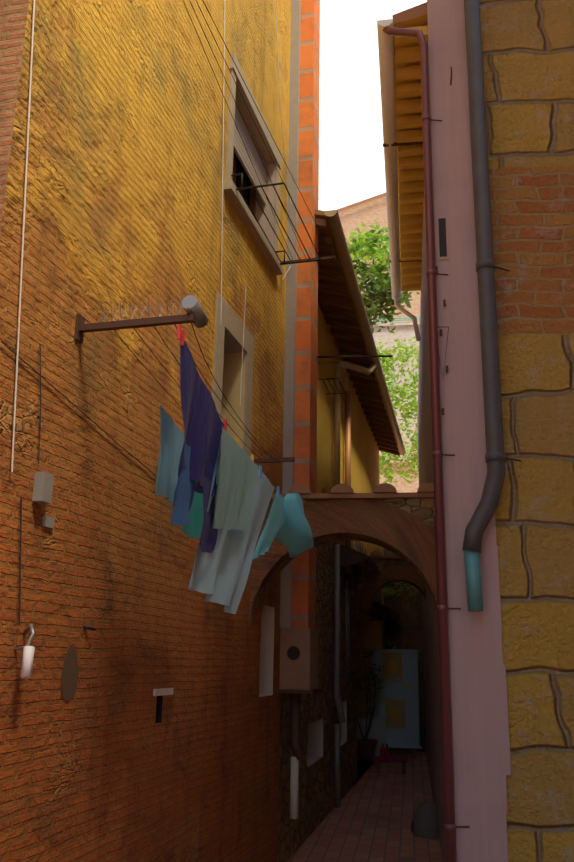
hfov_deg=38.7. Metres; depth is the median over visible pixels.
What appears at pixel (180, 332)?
clothes pegs
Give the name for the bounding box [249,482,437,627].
arch
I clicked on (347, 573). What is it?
wall pipes
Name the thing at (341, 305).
building eaves
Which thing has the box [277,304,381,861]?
building
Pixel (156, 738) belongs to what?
building
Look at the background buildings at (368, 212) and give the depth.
60.52 m
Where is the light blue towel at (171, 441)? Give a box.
[154,404,183,500]
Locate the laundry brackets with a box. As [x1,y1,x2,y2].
[74,256,335,462]
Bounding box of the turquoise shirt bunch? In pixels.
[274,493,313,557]
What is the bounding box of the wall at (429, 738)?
[422,586,434,804]
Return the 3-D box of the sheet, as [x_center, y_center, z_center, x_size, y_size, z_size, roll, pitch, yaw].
[-0.267,0.502,4.189,0.124,0.845,1.084,-3,-16,15]
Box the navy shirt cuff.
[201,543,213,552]
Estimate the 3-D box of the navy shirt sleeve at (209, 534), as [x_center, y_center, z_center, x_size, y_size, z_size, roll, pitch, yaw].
[-0.362,0.390,3.783,0.033,0.327,0.252,-3,-16,16]
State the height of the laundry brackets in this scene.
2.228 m
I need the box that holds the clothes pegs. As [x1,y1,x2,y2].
[176,324,279,497]
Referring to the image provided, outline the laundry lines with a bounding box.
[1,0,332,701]
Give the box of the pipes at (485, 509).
[383,0,520,861]
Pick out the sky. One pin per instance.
(351, 149)
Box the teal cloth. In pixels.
[182,481,203,539]
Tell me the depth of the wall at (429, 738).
11.33 m
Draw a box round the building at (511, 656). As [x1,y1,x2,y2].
[417,0,573,861]
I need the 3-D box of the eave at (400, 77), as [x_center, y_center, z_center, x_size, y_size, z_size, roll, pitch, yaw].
[2.193,-2.529,8.243,2.380,1.565,4.800,-1,-16,8]
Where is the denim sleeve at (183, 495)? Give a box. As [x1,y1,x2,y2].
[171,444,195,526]
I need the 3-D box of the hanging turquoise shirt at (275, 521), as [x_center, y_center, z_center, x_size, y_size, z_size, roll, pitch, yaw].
[-0.076,0.579,4.814,0.077,0.431,0.710,-4,-16,17]
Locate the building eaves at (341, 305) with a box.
[314,209,405,455]
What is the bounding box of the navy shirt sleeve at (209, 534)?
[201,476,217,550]
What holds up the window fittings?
attached to the building at (156, 738)
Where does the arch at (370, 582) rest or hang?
attached to the building at (319, 720)
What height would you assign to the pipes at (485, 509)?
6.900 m
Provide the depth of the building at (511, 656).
5.23 m
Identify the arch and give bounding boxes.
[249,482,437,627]
[353,551,425,608]
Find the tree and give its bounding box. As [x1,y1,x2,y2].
[346,222,419,333]
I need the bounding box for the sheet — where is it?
[188,434,273,613]
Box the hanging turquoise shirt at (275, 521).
[253,491,284,558]
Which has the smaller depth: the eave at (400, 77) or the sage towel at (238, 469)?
the sage towel at (238, 469)
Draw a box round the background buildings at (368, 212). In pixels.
[337,193,420,492]
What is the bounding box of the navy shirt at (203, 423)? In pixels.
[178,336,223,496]
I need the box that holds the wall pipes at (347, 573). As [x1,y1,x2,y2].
[317,355,392,807]
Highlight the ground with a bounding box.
[287,751,442,861]
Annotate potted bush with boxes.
[356,648,387,740]
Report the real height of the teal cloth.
0.486 m
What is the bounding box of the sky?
[319,0,426,210]
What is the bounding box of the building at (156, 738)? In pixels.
[0,0,290,861]
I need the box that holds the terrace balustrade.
[372,317,419,323]
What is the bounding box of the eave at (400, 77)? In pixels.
[377,2,427,340]
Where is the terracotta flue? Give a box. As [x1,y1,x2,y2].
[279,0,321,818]
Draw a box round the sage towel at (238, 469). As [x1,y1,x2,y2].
[212,426,257,530]
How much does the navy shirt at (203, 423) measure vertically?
0.596 m
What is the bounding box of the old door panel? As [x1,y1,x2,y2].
[371,649,421,757]
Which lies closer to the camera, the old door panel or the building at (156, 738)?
the building at (156, 738)
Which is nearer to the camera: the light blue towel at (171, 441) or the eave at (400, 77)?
the light blue towel at (171, 441)
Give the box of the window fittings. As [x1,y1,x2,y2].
[231,99,320,264]
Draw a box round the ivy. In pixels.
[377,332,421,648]

